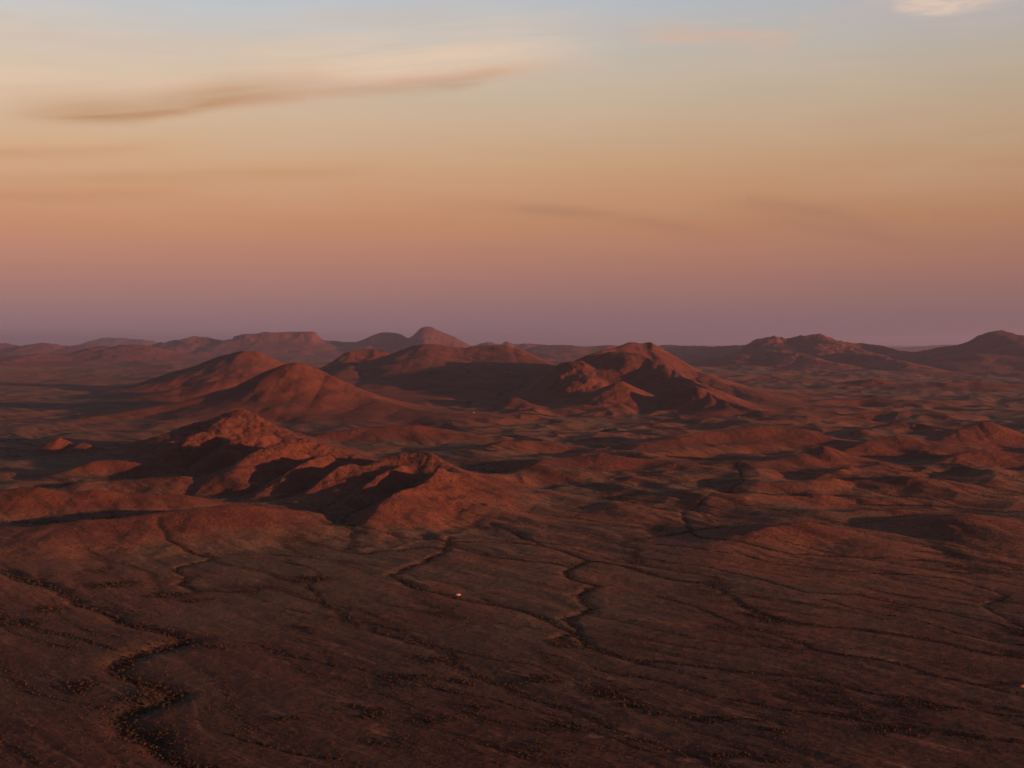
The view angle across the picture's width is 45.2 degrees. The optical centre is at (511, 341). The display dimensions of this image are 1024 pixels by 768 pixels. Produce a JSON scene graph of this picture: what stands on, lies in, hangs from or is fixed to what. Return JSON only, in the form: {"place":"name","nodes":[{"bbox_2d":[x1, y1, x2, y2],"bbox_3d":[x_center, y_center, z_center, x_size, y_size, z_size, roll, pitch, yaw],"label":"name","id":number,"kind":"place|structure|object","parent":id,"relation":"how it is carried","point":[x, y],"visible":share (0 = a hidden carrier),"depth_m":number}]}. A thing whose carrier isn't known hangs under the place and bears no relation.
{"place":"outdoors","nodes":[
{"label":"outdoors","id":0,"kind":"place"},
{"bbox_2d":[0,353,70,363],"bbox_3d":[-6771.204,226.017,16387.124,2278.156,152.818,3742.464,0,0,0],"label":"mountain","id":1,"kind":"structure","parent":0,"point":[39,358],"depth_m":15906.17},
{"bbox_2d":[0,361,94,368],"bbox_3d":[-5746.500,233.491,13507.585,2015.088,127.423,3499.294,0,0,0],"label":"mountain","id":2,"kind":"structure","parent":0,"point":[14,364],"depth_m":13391.77},
{"bbox_2d":[0,343,97,354],"bbox_3d":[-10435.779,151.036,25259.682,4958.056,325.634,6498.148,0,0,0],"label":"mountain","id":3,"kind":"structure","parent":0,"point":[11,349],"depth_m":24263.18},
{"bbox_2d":[27,437,108,454],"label":"hill","id":4,"kind":"structure","parent":0,"point":[59,445],"depth_m":3301.99},
{"bbox_2d":[41,460,190,478],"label":"hill","id":5,"kind":"structure","parent":0,"point":[122,469],"depth_m":2682.92},
{"bbox_2d":[76,337,156,346],"bbox_3d":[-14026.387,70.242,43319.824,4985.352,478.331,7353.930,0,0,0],"label":"mountain","id":6,"kind":"structure","parent":0,"point":[111,342],"depth_m":42174.54},
{"bbox_2d":[52,345,217,363],"bbox_3d":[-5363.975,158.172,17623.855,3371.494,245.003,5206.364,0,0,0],"label":"mountain","id":7,"kind":"structure","parent":0,"point":[126,353],"depth_m":17044.66},
{"bbox_2d":[66,476,205,491],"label":"hill","id":8,"kind":"structure","parent":0,"point":[185,483],"depth_m":2444.25},
{"bbox_2d":[70,392,212,419],"bbox_3d":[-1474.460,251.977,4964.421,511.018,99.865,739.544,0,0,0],"label":"hill","id":9,"kind":"structure","parent":0,"point":[141,413],"depth_m":4758.93},
{"bbox_2d":[0,487,298,516],"bbox_3d":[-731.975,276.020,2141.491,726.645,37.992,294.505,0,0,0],"label":"hill","id":10,"kind":"structure","parent":0,"point":[75,503],"depth_m":2128.99},
{"bbox_2d":[0,504,334,549],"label":"hill","id":11,"kind":"structure","parent":0,"point":[173,523],"depth_m":1844.48},
{"bbox_2d":[97,376,254,404],"bbox_3d":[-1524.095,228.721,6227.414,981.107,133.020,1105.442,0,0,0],"label":"hill","id":12,"kind":"structure","parent":0,"point":[177,395],"depth_m":5955.97},
{"bbox_2d":[93,351,285,394],"bbox_3d":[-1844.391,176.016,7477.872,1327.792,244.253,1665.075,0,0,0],"label":"hill","id":13,"kind":"structure","parent":0,"point":[239,364],"depth_m":7255.21},
{"bbox_2d":[147,432,231,467],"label":"hill","id":14,"kind":"structure","parent":0,"point":[200,446],"depth_m":2884.74},
{"bbox_2d":[150,336,232,355],"bbox_3d":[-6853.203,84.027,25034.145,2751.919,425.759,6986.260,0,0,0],"label":"mountain","id":15,"kind":"structure","parent":0,"point":[189,345],"depth_m":24372.91},
{"bbox_2d":[91,409,354,460],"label":"hill","id":16,"kind":"structure","parent":0,"point":[235,424],"depth_m":3230.10},
{"bbox_2d":[188,432,281,475],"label":"hill","id":17,"kind":"structure","parent":0,"point":[239,448],"depth_m":2828.87},
{"bbox_2d":[201,332,324,356],"bbox_3d":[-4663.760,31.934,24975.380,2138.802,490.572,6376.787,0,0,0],"label":"mesa","id":18,"kind":"structure","parent":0,"point":[298,344],"depth_m":24223.34},
{"bbox_2d":[193,438,379,494],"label":"hill","id":19,"kind":"structure","parent":0,"point":[283,455],"depth_m":2575.70},
{"bbox_2d":[241,454,347,501],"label":"hill","id":20,"kind":"structure","parent":0,"point":[306,473],"depth_m":2401.07},
{"bbox_2d":[282,464,359,505],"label":"hill","id":21,"kind":"structure","parent":0,"point":[339,473],"depth_m":2306.47},
{"bbox_2d":[287,522,365,541],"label":"hill","id":22,"kind":"structure","parent":0,"point":[331,532],"depth_m":1876.47},
{"bbox_2d":[191,340,472,356],"bbox_3d":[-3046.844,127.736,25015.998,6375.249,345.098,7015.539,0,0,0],"label":"mountain","id":23,"kind":"structure","parent":0,"point":[331,348],"depth_m":23434.12},
{"bbox_2d":[139,362,526,428],"bbox_3d":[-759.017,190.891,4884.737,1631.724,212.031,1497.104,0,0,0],"label":"hill","id":24,"kind":"structure","parent":0,"point":[294,393],"depth_m":4716.88},
{"bbox_2d":[319,349,390,372],"bbox_3d":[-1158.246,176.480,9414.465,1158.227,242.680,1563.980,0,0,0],"label":"mountain","id":25,"kind":"structure","parent":0,"point":[355,357],"depth_m":9270.08},
{"bbox_2d":[329,465,410,510],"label":"hill","id":26,"kind":"structure","parent":0,"point":[383,486],"depth_m":2246.84},
{"bbox_2d":[345,332,407,352],"bbox_3d":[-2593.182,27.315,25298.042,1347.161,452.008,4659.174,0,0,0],"label":"mountain","id":27,"kind":"structure","parent":0,"point":[390,342],"depth_m":24158.67},
{"bbox_2d":[307,425,498,441],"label":"hill","id":28,"kind":"structure","parent":0,"point":[397,433],"depth_m":3662.48},
{"bbox_2d":[302,450,516,507],"bbox_3d":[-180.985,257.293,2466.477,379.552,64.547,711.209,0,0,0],"label":"hill","id":29,"kind":"structure","parent":0,"point":[418,461],"depth_m":2360.39},
{"bbox_2d":[353,467,486,529],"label":"hill","id":30,"kind":"structure","parent":0,"point":[433,485],"depth_m":2098.88},
{"bbox_2d":[327,344,515,405],"bbox_3d":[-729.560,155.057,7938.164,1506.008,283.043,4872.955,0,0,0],"label":"mountain","id":31,"kind":"structure","parent":0,"point":[427,374],"depth_m":6980.89},
{"bbox_2d":[394,326,471,352],"bbox_3d":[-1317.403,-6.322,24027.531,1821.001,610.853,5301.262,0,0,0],"label":"mountain","id":32,"kind":"structure","parent":0,"point":[427,335],"depth_m":23910.18},
{"bbox_2d":[450,471,548,492],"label":"hill","id":33,"kind":"structure","parent":0,"point":[508,484],"depth_m":2367.60},
{"bbox_2d":[449,345,556,403],"bbox_3d":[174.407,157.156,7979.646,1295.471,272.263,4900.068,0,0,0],"label":"mountain","id":34,"kind":"structure","parent":0,"point":[515,372],"depth_m":7256.82},
{"bbox_2d":[474,342,544,349],"bbox_3d":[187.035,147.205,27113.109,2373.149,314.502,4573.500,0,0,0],"label":"mountain","id":35,"kind":"structure","parent":0,"point":[522,346],"depth_m":26737.65},
{"bbox_2d":[0,345,1023,767],"bbox_3d":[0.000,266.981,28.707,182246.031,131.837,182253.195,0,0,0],"label":"ground","id":36,"kind":"structure","parent":0,"point":[40,405],"depth_m":1345.59},
{"bbox_2d":[0,439,1023,767],"bbox_3d":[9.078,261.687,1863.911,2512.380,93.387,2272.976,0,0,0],"label":"scrub","id":37,"kind":"object","parent":36,"relation":"on","point":[462,681],"visible":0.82,"depth_m":1258.85},
{"bbox_2d":[0,0,1023,345],"label":"sky","id":38,"kind":"structure","parent":0,"point":[474,172]},
{"bbox_2d":[484,397,548,410],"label":"hill","id":39,"kind":"structure","parent":0,"point":[510,403],"depth_m":5081.45},
{"bbox_2d":[457,440,601,453],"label":"hill","id":40,"kind":"structure","parent":0,"point":[558,448],"depth_m":3259.60},
{"bbox_2d":[531,394,577,404],"bbox_3d":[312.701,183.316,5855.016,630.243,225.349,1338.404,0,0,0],"label":"hill","id":41,"kind":"structure","parent":0,"point":[559,397],"depth_m":5454.74},
{"bbox_2d":[527,360,634,411],"bbox_3d":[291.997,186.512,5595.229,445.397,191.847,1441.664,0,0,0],"label":"hill","id":42,"kind":"structure","parent":0,"point":[580,378],"depth_m":5664.66},
{"bbox_2d":[539,381,668,412],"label":"hill","id":43,"kind":"structure","parent":0,"point":[637,400],"depth_m":5190.08},
{"bbox_2d":[495,453,729,475],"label":"hill","id":44,"kind":"structure","parent":0,"point":[613,463],"depth_m":2675.77},
{"bbox_2d":[524,345,745,361],"bbox_3d":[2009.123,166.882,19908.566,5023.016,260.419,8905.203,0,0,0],"label":"mountain","id":45,"kind":"structure","parent":0,"point":[688,353],"depth_m":18748.48},
{"bbox_2d":[582,352,772,419],"bbox_3d":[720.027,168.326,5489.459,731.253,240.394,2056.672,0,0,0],"label":"mountain","id":46,"kind":"structure","parent":0,"point":[653,376],"depth_m":5749.12},
{"bbox_2d":[517,342,857,418],"bbox_3d":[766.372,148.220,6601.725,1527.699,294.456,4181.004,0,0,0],"label":"mountain","id":47,"kind":"structure","parent":0,"point":[805,404],"depth_m":6077.88},
{"bbox_2d":[595,426,860,451],"bbox_3d":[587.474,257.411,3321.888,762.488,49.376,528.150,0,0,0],"label":"hill","id":48,"kind":"structure","parent":0,"point":[766,436],"depth_m":3282.85},
{"bbox_2d":[661,386,815,420],"bbox_3d":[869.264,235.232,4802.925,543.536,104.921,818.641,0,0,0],"label":"hill","id":49,"kind":"structure","parent":0,"point":[695,397],"depth_m":4882.76},
{"bbox_2d":[734,376,820,382],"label":"hill","id":50,"kind":"structure","parent":0,"point":[769,378],"depth_m":8343.13},
{"bbox_2d":[686,350,879,371],"bbox_3d":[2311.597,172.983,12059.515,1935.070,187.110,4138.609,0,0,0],"label":"hill","id":51,"kind":"structure","parent":0,"point":[772,359],"depth_m":11949.11},
{"bbox_2d":[719,333,867,357],"bbox_3d":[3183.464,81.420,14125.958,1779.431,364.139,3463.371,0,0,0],"label":"mountain","id":52,"kind":"structure","parent":0,"point":[819,345],"depth_m":13822.06},
{"bbox_2d":[685,522,910,551],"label":"hill","id":53,"kind":"structure","parent":0,"point":[779,542],"depth_m":1839.63},
{"bbox_2d":[704,493,916,506],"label":"hill","id":54,"kind":"structure","parent":0,"point":[821,499],"depth_m":2266.19},
{"bbox_2d":[744,446,917,474],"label":"hill","id":55,"kind":"structure","parent":0,"point":[799,463],"depth_m":2731.72},
{"bbox_2d":[722,475,962,493],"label":"hill","id":56,"kind":"structure","parent":0,"point":[813,485],"depth_m":2406.96},
{"bbox_2d":[844,430,871,436],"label":"hill","id":57,"kind":"structure","parent":0,"point":[856,433],"depth_m":3740.85},
{"bbox_2d":[815,378,924,387],"bbox_3d":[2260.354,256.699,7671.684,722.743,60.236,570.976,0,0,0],"label":"hill","id":58,"kind":"structure","parent":0,"point":[874,382],"depth_m":7585.11},
{"bbox_2d":[847,342,920,363],"bbox_3d":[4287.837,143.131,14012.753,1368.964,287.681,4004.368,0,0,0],"label":"mountain","id":59,"kind":"structure","parent":0,"point":[880,350],"depth_m":13177.32},
{"bbox_2d":[813,398,967,406],"bbox_3d":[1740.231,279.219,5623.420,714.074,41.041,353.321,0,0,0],"label":"hill","id":60,"kind":"structure","parent":0,"point":[871,402],"depth_m":5604.58},
{"bbox_2d":[812,436,971,459],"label":"hill","id":61,"kind":"structure","parent":0,"point":[890,447],"depth_m":3134.75},
{"bbox_2d":[776,508,1010,520],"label":"hill","id":62,"kind":"structure","parent":0,"point":[857,515],"depth_m":2091.64},
{"bbox_2d":[821,352,995,377],"bbox_3d":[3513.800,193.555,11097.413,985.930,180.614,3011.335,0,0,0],"label":"hill","id":63,"kind":"structure","parent":0,"point":[886,364],"depth_m":11041.63},
{"bbox_2d":[868,421,962,433],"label":"hill","id":64,"kind":"structure","parent":0,"point":[912,426],"depth_m":3911.25},
{"bbox_2d":[811,411,1021,420],"bbox_3d":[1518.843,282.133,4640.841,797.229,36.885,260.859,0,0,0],"label":"hill","id":65,"kind":"structure","parent":0,"point":[873,415],"depth_m":4625.13},
{"bbox_2d":[889,344,951,350],"bbox_3d":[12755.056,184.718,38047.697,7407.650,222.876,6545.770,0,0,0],"label":"mountain","id":66,"kind":"structure","parent":0,"point":[919,348],"depth_m":37260.84},
{"bbox_2d":[888,380,1023,390],"bbox_3d":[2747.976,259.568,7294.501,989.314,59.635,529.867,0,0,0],"label":"hill","id":67,"kind":"structure","parent":0,"point":[974,385],"depth_m":7243.15},
{"bbox_2d":[892,513,1023,557],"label":"hill","id":68,"kind":"structure","parent":0,"point":[931,527],"depth_m":1894.41},
{"bbox_2d":[910,330,1023,374],"bbox_3d":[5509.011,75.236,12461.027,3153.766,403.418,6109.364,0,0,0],"label":"mountain","id":69,"kind":"structure","parent":0,"point":[1001,342],"depth_m":12511.72},
{"bbox_2d":[912,449,1023,469],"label":"hill","id":70,"kind":"structure","parent":0,"point":[993,458],"depth_m":2857.11},
{"bbox_2d":[919,354,1023,372],"bbox_3d":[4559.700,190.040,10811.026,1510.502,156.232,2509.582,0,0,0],"label":"hill","id":71,"kind":"structure","parent":0,"point":[971,363],"depth_m":11063.63},
{"bbox_2d":[928,422,1023,451],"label":"hill","id":72,"kind":"structure","parent":0,"point":[984,435],"depth_m":3282.11}
]}

